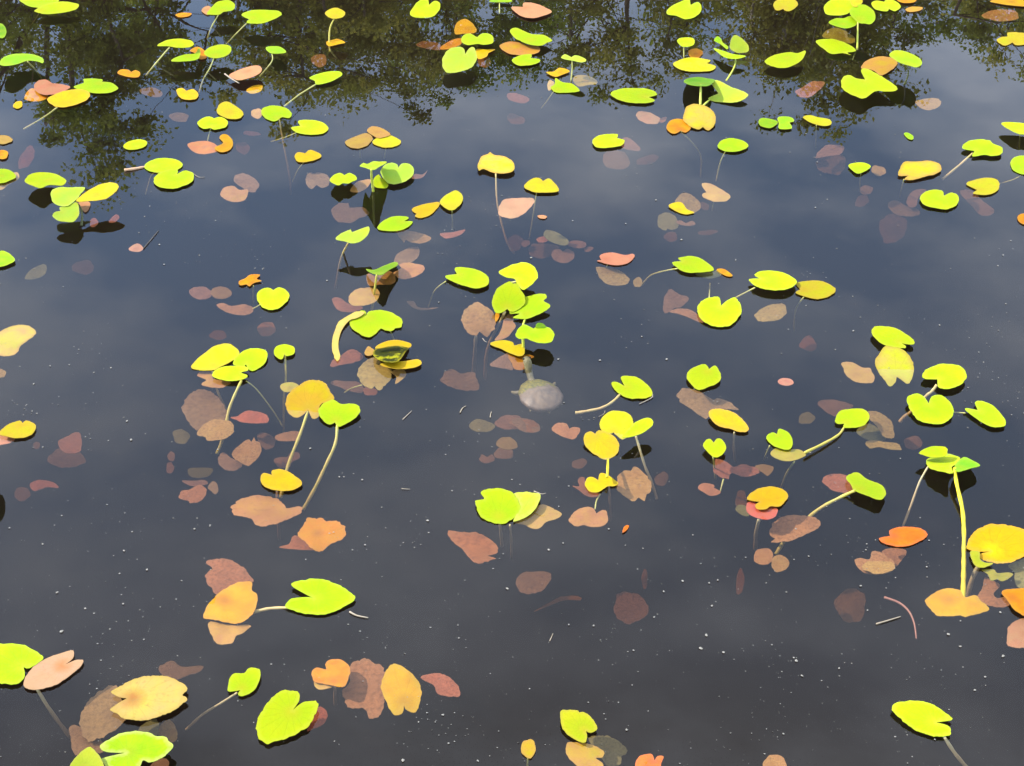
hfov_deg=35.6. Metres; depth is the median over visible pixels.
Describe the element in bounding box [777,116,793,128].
lily pad
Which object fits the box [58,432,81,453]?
sunken pad
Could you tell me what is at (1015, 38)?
lily pad
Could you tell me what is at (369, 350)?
lily pad
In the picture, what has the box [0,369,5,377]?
sunken pad
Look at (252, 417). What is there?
sunken pad
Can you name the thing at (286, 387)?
sunken pad
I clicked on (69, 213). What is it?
lily pad
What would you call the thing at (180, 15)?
lily pad
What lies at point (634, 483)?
sunken pad
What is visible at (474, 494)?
pollen specks
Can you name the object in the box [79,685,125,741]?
sunken pad
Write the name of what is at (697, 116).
lily pad
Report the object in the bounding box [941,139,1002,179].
lily pad
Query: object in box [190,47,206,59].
lily pad
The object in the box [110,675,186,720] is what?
lily pad
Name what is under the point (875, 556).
sunken pad
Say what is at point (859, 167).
lily pad
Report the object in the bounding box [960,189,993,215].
sunken pad
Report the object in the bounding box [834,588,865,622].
sunken pad
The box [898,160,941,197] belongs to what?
lily pad
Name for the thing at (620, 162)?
sunken pad
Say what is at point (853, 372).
sunken pad
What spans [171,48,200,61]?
lily pad
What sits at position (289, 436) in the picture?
sunken pad
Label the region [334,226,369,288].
lily pad
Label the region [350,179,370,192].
sunken pad
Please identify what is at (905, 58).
lily pad
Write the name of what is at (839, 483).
sunken pad
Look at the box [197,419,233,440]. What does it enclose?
sunken pad
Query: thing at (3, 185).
sunken pad
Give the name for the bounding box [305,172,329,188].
sunken pad
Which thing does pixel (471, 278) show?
lily pad
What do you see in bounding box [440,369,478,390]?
sunken pad
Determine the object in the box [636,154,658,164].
sunken pad
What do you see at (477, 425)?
sunken pad
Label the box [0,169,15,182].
lily pad
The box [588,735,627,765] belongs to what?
sunken pad
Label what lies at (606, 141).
lily pad
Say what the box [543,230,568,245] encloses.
sunken pad
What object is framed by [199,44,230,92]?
lily pad
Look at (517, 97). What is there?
sunken pad
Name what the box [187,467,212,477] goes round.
sunken pad
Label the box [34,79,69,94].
lily pad
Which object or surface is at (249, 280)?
lily pad
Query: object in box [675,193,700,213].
sunken pad
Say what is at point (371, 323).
lily pad
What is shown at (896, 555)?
sunken pad
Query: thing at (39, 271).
sunken pad
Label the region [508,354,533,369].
sunken pad
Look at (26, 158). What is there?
sunken pad
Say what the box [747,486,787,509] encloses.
lily pad
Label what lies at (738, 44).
lily pad
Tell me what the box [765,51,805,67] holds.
lily pad
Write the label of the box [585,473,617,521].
lily pad
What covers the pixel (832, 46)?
lily pad
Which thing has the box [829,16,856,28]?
lily pad
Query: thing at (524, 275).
lily pad
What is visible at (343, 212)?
sunken pad
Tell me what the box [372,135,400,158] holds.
lily pad
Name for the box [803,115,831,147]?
lily pad
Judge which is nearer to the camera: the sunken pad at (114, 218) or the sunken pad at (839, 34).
the sunken pad at (114, 218)
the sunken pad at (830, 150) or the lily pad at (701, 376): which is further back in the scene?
the sunken pad at (830, 150)
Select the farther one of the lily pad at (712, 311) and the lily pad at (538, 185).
the lily pad at (538, 185)
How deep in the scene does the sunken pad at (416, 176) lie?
4.28 m
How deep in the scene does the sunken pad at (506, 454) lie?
3.40 m
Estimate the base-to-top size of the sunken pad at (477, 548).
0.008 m
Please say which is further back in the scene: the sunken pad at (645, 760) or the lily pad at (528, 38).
the lily pad at (528, 38)
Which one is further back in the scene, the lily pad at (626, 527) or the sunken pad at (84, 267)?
the sunken pad at (84, 267)
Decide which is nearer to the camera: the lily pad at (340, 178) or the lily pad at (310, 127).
the lily pad at (340, 178)
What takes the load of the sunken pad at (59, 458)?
in the water
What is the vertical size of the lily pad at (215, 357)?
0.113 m
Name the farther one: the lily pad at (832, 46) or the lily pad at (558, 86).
the lily pad at (832, 46)
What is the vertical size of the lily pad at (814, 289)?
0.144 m
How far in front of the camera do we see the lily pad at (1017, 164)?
4.26 m
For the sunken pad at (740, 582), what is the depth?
3.14 m
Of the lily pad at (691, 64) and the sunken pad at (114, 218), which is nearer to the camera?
the sunken pad at (114, 218)
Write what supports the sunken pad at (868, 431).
in the water
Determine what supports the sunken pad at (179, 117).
in the water
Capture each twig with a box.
[349,611,367,617]
[876,616,900,624]
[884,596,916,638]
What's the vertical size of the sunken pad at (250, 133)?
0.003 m
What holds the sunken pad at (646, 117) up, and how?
in the water
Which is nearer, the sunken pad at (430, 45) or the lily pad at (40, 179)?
the lily pad at (40, 179)
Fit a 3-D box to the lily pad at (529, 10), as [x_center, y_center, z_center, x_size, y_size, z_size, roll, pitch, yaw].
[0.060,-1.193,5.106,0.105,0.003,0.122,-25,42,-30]
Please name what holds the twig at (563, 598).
in the water
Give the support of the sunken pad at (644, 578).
in the water
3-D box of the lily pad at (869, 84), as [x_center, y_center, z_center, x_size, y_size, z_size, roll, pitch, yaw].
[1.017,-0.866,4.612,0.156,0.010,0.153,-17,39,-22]
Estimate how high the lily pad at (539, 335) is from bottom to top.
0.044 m
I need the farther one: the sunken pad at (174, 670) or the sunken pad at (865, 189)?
the sunken pad at (865, 189)
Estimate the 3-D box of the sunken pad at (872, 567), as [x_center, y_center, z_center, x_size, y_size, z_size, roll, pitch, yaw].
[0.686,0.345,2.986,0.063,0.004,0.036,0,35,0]
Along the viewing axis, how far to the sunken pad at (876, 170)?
4.28 m
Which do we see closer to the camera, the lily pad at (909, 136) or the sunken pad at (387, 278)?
the sunken pad at (387, 278)
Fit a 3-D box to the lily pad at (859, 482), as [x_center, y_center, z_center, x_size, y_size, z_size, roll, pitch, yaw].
[0.632,0.271,3.128,0.231,0.111,0.102,-24,42,-30]
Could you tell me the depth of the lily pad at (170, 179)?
4.19 m
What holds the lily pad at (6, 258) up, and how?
on the water
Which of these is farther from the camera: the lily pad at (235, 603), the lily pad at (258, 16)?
the lily pad at (258, 16)
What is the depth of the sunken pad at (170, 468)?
3.38 m
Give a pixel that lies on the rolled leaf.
(342, 323)
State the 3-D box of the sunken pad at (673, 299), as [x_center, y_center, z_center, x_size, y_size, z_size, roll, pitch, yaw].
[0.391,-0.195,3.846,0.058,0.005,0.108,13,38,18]
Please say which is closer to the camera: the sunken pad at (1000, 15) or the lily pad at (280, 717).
the lily pad at (280, 717)
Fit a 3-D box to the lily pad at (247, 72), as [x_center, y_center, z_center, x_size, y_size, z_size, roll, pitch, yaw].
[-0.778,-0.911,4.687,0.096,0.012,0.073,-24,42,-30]
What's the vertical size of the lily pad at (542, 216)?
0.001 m
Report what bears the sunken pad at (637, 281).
in the water
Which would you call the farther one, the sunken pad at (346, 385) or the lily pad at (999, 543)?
the sunken pad at (346, 385)
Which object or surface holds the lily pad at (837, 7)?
on the water
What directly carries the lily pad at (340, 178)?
on the water
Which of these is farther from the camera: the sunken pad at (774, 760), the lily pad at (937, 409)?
the lily pad at (937, 409)
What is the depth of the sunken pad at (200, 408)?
3.44 m
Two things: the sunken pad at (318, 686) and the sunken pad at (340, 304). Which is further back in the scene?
the sunken pad at (340, 304)
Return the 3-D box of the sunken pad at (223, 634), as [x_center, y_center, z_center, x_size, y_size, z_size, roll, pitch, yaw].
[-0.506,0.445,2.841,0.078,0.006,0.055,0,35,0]
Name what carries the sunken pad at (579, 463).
in the water
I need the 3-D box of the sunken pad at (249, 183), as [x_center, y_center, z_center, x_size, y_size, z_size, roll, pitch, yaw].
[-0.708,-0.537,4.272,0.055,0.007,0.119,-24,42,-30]
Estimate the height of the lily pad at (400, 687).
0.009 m
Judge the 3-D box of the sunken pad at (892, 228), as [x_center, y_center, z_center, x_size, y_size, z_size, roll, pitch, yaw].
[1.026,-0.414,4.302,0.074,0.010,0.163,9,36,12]
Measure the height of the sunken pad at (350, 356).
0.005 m
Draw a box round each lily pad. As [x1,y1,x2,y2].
[0,23,6,37]
[0,53,43,78]
[0,135,12,143]
[0,150,7,158]
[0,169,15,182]
[0,251,14,266]
[0,420,35,437]
[0,643,42,684]
[13,101,21,108]
[20,0,58,28]
[23,89,89,129]
[23,650,82,738]
[25,172,65,187]
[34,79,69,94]
[35,1,78,13]
[51,187,84,225]
[52,202,78,221]
[70,747,103,765]
[74,78,117,93]
[76,182,118,201]
[79,201,89,211]
[100,731,172,765]
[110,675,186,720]
[117,69,139,77]
[123,139,146,149]
[124,158,182,172]
[145,39,193,75]
[145,169,193,194]
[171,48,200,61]
[176,13,191,17]
[176,88,197,99]
[185,667,260,730]
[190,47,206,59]
[191,343,238,409]
[197,116,227,140]
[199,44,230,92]
[202,6,210,14]
[207,0,234,39]
[212,366,247,453]
[215,134,232,151]
[217,101,243,118]
[226,10,281,44]
[229,65,261,79]
[233,348,282,426]
[239,274,260,305]
[252,287,289,309]
[253,578,354,614]
[256,690,317,743]
[260,46,285,76]
[260,469,301,540]
[261,105,291,194]
[270,120,328,141]
[274,344,294,432]
[279,380,333,497]
[284,71,341,106]
[292,150,320,181]
[302,400,359,510]
[325,8,344,51]
[326,39,344,45]
[330,173,356,184]
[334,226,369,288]
[345,133,372,157]
[350,310,402,339]
[360,161,386,191]
[364,346,373,355]
[366,262,397,310]
[367,126,390,137]
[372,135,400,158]
[373,174,387,188]
[373,346,408,362]
[375,340,411,348]
[377,216,412,230]
[380,163,413,184]
[380,359,421,368]
[410,0,439,17]
[412,202,439,217]
[428,267,488,306]
[440,190,462,230]
[442,47,476,72]
[461,33,493,44]
[475,488,519,546]
[476,49,494,58]
[478,152,514,253]
[483,281,524,379]
[489,0,511,13]
[490,340,524,355]
[495,313,499,321]
[499,262,537,289]
[500,41,539,54]
[509,492,540,558]
[510,28,551,45]
[510,294,549,324]
[511,2,551,17]
[512,54,539,65]
[515,324,554,347]
[521,739,535,765]
[524,178,558,238]
[536,323,545,327]
[538,215,546,218]
[541,78,579,108]
[546,68,569,76]
[560,710,596,742]
[561,54,585,80]
[575,376,651,413]
[584,430,618,477]
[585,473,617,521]
[592,134,624,147]
[597,252,634,264]
[599,411,633,439]
[610,88,656,102]
[622,418,657,498]
[622,525,628,532]
[641,256,713,285]
[666,0,700,18]
[667,119,701,177]
[669,202,693,214]
[673,57,715,71]
[677,37,694,57]
[683,104,715,130]
[684,77,714,104]
[687,364,720,389]
[688,48,702,57]
[697,283,741,326]
[703,80,747,104]
[703,438,725,478]
[709,409,748,461]
[714,36,727,48]
[714,48,745,58]
[715,138,747,180]
[717,269,732,276]
[726,35,748,80]
[735,270,796,297]
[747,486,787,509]
[758,118,777,127]
[763,429,792,460]
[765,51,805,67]
[773,0,797,10]
[774,472,885,554]
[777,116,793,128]
[793,280,835,331]
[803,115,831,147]
[804,408,869,453]
[816,39,855,54]
[824,0,852,15]
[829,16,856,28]
[841,68,896,98]
[848,162,870,189]
[849,4,874,49]
[851,0,862,6]
[861,56,897,75]
[871,0,900,11]
[872,326,914,347]
[875,346,913,386]
[879,527,927,546]
[889,50,921,84]
[892,700,967,765]
[897,0,915,2]
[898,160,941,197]
[898,364,966,422]
[902,454,959,526]
[904,132,912,139]
[905,6,922,11]
[907,393,953,423]
[919,446,947,457]
[920,190,958,209]
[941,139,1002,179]
[953,457,979,596]
[954,401,1005,427]
[966,178,999,194]
[966,524,1023,596]
[970,551,992,567]
[990,0,1023,6]
[997,32,1023,45]
[1000,156,1023,183]
[1001,122,1023,153]
[1002,588,1023,615]
[1017,213,1023,223]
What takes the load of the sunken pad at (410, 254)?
in the water
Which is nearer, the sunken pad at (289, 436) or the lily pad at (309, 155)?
the sunken pad at (289, 436)
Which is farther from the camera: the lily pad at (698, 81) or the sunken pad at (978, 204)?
the lily pad at (698, 81)
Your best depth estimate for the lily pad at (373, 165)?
4.13 m
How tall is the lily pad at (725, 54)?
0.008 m
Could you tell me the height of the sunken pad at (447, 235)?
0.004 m
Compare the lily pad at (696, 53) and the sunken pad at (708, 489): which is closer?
the sunken pad at (708, 489)
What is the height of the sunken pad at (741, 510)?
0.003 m
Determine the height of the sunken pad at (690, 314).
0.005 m
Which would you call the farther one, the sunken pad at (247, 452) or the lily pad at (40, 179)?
the lily pad at (40, 179)
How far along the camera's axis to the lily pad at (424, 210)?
4.06 m
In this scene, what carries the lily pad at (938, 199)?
on the water
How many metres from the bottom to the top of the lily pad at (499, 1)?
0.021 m
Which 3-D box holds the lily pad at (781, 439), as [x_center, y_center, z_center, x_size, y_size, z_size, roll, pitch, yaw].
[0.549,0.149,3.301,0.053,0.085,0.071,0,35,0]
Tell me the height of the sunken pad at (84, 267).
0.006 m
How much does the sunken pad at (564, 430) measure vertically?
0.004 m
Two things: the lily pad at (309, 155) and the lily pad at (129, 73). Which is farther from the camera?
the lily pad at (129, 73)
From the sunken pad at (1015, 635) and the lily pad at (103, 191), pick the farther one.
the lily pad at (103, 191)
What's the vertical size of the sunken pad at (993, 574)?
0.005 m
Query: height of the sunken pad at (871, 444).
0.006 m
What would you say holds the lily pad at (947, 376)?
on the water
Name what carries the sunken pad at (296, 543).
in the water
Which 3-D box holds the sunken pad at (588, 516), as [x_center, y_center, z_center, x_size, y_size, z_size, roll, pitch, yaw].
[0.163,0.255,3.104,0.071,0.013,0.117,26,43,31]
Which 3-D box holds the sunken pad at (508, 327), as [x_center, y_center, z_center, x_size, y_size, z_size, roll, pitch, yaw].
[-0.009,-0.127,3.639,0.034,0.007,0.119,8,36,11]
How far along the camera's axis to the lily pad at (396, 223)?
4.00 m
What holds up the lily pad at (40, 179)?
on the water
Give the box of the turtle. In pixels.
[511,356,562,413]
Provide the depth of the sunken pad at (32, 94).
4.61 m
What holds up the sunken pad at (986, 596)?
in the water
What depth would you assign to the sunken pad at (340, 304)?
3.78 m
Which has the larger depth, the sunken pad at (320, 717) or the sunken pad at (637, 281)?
the sunken pad at (637, 281)
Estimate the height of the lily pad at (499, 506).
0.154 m
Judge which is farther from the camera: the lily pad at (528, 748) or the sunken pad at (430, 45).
the sunken pad at (430, 45)
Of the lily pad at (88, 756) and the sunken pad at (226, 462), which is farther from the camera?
the sunken pad at (226, 462)
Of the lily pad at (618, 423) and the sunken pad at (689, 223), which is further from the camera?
the sunken pad at (689, 223)
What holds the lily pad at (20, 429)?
on the water
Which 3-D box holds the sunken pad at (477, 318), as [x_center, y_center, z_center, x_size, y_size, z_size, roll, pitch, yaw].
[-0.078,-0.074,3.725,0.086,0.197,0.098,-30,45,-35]
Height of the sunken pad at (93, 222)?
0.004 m
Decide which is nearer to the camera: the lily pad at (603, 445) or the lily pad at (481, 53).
the lily pad at (603, 445)
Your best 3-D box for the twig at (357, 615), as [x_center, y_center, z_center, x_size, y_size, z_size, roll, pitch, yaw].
[-0.275,0.416,2.857,0.038,0.004,0.006,15,38,20]
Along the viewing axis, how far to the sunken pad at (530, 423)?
3.44 m
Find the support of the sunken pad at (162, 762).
in the water
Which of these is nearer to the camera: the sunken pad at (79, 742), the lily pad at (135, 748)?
the lily pad at (135, 748)
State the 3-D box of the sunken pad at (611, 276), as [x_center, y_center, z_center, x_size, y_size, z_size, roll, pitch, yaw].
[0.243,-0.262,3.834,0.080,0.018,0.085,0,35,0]
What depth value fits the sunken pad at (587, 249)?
4.06 m
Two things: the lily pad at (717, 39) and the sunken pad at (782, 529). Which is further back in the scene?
the lily pad at (717, 39)
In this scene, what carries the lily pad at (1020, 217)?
on the water
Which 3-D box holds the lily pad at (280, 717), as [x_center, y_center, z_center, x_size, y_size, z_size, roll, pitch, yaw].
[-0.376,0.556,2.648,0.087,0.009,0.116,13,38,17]
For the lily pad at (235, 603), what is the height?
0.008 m
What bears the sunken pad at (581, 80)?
in the water
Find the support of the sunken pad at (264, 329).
in the water
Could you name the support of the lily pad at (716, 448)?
on the water
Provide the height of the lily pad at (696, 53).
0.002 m
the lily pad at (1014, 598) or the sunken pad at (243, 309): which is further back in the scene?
the sunken pad at (243, 309)
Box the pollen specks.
[0,30,1022,765]
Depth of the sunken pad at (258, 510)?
3.13 m
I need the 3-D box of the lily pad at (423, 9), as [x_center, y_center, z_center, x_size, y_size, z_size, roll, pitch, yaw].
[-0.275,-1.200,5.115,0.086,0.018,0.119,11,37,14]
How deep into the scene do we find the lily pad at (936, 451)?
3.21 m
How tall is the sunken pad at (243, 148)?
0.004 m
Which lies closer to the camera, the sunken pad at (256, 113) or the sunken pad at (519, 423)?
the sunken pad at (519, 423)
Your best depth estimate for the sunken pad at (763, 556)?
3.03 m
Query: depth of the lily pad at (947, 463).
3.18 m
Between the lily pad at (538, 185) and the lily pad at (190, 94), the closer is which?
the lily pad at (538, 185)
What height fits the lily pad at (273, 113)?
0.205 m
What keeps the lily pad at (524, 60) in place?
on the water
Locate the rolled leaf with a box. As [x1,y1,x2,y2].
[332,311,364,360]
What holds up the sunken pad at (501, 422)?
in the water
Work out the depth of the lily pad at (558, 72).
4.72 m
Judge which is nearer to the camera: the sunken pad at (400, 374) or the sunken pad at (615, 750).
the sunken pad at (615, 750)
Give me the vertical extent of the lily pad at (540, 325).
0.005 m
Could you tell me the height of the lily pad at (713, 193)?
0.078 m
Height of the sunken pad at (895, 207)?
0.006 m
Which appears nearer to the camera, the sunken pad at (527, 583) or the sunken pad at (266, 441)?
the sunken pad at (527, 583)
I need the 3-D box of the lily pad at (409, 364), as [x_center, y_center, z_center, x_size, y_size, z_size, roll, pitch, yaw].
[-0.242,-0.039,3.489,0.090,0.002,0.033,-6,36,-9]
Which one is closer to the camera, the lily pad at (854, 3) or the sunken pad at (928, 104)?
the sunken pad at (928, 104)
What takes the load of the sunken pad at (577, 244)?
in the water
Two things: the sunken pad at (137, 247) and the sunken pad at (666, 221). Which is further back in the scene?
the sunken pad at (666, 221)
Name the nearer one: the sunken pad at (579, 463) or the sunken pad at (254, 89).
the sunken pad at (579, 463)
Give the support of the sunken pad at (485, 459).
in the water
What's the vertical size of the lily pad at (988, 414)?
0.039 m
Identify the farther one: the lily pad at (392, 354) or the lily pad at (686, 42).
the lily pad at (686, 42)
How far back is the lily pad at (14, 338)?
3.60 m
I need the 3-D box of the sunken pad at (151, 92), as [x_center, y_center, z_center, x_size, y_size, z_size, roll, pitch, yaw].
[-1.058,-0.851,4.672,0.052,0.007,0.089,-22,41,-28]
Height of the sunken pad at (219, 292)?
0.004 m
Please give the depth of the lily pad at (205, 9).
5.12 m
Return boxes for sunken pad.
[0,172,18,189]
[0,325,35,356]
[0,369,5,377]
[0,435,14,444]
[14,487,30,501]
[18,145,34,168]
[24,88,48,101]
[25,264,46,279]
[30,480,58,490]
[33,442,39,448]
[47,448,85,467]
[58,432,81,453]
[69,725,103,755]
[72,260,93,274]
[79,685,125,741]
[90,218,97,226]
[109,214,118,222]
[129,243,142,251]
[138,719,158,735]
[139,87,162,96]
[151,758,168,765]
[158,661,203,679]
[158,720,177,742]
[166,462,173,473]
[167,451,174,461]
[169,112,188,121]
[173,429,189,443]
[179,485,206,502]
[181,389,228,430]
[182,480,207,486]
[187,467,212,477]
[188,141,217,154]
[189,287,210,299]
[197,371,230,387]
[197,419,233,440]
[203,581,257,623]
[205,558,253,594]
[208,481,217,493]
[208,621,250,644]
[209,330,226,339]
[211,286,231,298]
[217,303,252,315]
[218,453,241,470]
[220,186,247,201]
[230,495,302,526]
[231,410,268,423]
[232,438,261,465]
[234,173,258,192]
[235,142,249,154]
[243,131,260,135]
[246,85,262,93]
[251,108,261,118]
[257,322,275,335]
[257,432,274,449]
[274,452,299,467]
[275,431,298,441]
[279,535,312,549]
[280,382,298,392]
[298,517,345,551]
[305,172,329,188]
[307,706,327,731]
[311,54,326,67]
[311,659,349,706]
[314,682,332,689]
[330,349,362,366]
[331,203,369,222]
[331,380,363,392]
[332,297,362,312]
[342,658,384,718]
[344,357,391,392]
[348,287,379,305]
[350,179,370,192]
[363,387,376,395]
[366,271,395,285]
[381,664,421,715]
[391,369,405,383]
[393,262,424,278]
[394,247,419,264]
[396,230,430,243]
[407,301,438,309]
[411,171,426,178]
[416,41,440,50]
[421,673,459,696]
[440,38,461,49]
[440,229,464,238]
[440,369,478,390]
[448,530,497,563]
[454,19,476,34]
[461,302,495,373]
[469,419,494,431]
[478,57,490,67]
[479,454,494,463]
[490,353,512,369]
[494,415,520,429]
[494,448,512,458]
[495,314,515,340]
[496,437,517,449]
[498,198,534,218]
[507,93,528,103]
[507,113,524,124]
[508,235,522,250]
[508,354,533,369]
[509,419,537,432]
[512,418,539,432]
[514,504,561,528]
[516,571,550,594]
[521,240,529,246]
[528,243,559,258]
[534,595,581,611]
[536,236,547,242]
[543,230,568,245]
[547,80,553,90]
[551,249,573,262]
[552,423,579,439]
[566,742,603,765]
[568,240,585,248]
[569,494,607,526]
[572,458,586,468]
[573,75,597,86]
[573,477,598,496]
[584,247,592,251]
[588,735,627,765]
[596,264,629,285]
[603,150,629,169]
[613,591,648,624]
[617,467,651,501]
[622,137,639,150]
[633,277,641,286]
[635,754,663,765]
[636,111,659,123]
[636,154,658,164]
[641,569,647,588]
[654,471,668,485]
[657,212,678,230]
[659,117,666,122]
[663,289,688,312]
[664,232,676,241]
[670,308,703,322]
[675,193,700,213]
[676,220,694,225]
[676,388,738,418]
[696,270,720,278]
[698,230,717,234]
[698,479,723,495]
[700,202,708,209]
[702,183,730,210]
[713,459,758,478]
[735,490,746,505]
[735,505,748,516]
[736,568,743,594]
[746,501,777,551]
[754,303,786,321]
[754,548,772,564]
[755,464,773,475]
[763,755,786,765]
[769,515,820,542]
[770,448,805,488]
[771,555,788,571]
[778,378,793,385]
[795,81,824,97]
[799,335,816,351]
[799,412,814,423]
[815,145,843,157]
[816,155,845,174]
[818,400,852,416]
[822,28,854,43]
[822,474,852,492]
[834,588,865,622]
[841,362,874,383]
[855,195,868,206]
[855,551,894,574]
[856,423,885,440]
[859,185,872,194]
[862,561,894,573]
[865,440,901,449]
[868,411,894,438]
[871,165,885,175]
[879,214,906,243]
[882,548,906,566]
[888,200,919,216]
[904,436,922,449]
[906,189,925,207]
[915,98,940,110]
[925,588,988,616]
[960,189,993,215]
[977,577,1009,607]
[981,9,1018,21]
[982,569,1012,580]
[1007,618,1023,647]
[1008,559,1023,587]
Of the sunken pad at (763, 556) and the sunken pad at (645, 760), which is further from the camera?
the sunken pad at (763, 556)
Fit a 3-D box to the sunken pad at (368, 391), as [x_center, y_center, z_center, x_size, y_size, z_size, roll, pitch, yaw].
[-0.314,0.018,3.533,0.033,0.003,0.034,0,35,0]
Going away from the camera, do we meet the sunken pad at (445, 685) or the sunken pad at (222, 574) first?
the sunken pad at (445, 685)
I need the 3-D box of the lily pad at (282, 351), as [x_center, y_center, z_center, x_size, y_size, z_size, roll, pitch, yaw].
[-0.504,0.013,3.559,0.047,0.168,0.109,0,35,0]
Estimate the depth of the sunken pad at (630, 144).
4.48 m
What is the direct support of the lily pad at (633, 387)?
on the water
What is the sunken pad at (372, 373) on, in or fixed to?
in the water
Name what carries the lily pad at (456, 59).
on the water
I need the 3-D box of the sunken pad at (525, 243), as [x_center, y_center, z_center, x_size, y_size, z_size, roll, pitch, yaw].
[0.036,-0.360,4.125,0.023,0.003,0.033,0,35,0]
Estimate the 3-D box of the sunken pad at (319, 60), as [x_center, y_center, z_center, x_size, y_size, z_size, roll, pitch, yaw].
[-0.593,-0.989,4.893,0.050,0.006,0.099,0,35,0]
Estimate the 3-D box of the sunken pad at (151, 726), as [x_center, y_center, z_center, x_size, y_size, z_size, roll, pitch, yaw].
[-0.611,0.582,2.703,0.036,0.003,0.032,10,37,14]
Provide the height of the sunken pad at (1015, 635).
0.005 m
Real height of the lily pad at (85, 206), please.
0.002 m
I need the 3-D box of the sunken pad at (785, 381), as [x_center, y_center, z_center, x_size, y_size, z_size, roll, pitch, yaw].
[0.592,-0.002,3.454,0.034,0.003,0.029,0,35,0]
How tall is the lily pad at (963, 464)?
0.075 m
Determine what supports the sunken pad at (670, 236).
in the water
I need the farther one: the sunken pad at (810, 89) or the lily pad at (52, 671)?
the sunken pad at (810, 89)
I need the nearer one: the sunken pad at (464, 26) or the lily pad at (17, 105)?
the lily pad at (17, 105)
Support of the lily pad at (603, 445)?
on the water
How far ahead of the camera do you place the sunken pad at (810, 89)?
4.71 m
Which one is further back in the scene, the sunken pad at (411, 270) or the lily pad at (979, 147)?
the lily pad at (979, 147)
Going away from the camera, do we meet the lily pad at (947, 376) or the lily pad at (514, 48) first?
the lily pad at (947, 376)
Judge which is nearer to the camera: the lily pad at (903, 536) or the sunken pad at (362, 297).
the lily pad at (903, 536)
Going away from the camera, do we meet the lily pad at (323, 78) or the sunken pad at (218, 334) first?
the sunken pad at (218, 334)
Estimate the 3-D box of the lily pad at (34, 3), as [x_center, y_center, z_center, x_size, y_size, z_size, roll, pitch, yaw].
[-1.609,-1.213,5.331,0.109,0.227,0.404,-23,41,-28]
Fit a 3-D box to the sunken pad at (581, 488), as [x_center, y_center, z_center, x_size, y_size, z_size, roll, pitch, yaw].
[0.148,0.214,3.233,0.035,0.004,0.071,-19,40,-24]
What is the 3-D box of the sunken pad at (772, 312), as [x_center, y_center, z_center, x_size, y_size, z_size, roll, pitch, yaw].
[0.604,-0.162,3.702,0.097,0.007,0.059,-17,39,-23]
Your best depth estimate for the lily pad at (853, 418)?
3.33 m
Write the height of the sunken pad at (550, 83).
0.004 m
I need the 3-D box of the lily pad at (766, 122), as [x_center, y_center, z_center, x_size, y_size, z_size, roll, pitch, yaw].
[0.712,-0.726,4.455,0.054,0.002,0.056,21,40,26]
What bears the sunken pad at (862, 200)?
in the water
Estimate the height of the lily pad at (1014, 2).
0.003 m
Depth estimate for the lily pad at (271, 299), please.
3.71 m
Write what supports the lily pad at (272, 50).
on the water
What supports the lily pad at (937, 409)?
on the water
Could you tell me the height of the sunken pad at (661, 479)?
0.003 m
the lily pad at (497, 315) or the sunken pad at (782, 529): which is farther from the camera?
the lily pad at (497, 315)
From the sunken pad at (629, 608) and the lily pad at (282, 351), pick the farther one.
the lily pad at (282, 351)
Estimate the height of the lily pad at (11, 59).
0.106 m
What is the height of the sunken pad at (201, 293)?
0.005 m
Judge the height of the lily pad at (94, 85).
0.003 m
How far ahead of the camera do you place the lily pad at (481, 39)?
4.88 m
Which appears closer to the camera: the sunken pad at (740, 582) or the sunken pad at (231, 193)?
the sunken pad at (740, 582)
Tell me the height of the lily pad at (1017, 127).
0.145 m
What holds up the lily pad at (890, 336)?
on the water
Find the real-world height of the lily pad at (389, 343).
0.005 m
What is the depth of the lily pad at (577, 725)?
2.64 m
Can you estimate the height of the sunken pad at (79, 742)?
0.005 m
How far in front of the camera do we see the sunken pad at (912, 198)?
4.27 m
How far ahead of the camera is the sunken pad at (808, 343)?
3.77 m
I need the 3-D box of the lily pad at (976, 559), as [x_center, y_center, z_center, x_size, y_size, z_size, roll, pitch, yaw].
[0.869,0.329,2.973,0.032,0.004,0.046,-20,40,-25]
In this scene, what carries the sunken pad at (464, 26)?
in the water
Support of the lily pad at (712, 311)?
on the water
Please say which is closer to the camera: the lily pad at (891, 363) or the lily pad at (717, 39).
the lily pad at (891, 363)
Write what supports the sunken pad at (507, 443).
in the water
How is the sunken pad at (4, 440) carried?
in the water
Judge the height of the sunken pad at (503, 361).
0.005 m
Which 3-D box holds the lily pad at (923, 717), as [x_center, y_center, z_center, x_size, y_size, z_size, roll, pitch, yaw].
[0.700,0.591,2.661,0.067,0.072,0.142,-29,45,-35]
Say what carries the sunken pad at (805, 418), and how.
in the water
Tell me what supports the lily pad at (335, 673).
in the water
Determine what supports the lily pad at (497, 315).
on the water
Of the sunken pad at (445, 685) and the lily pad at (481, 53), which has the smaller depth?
the sunken pad at (445, 685)
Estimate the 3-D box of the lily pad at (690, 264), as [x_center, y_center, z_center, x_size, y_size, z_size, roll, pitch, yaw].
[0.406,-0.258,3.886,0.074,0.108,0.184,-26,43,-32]
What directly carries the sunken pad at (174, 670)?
in the water
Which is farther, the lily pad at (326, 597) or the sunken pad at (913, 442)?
the sunken pad at (913, 442)

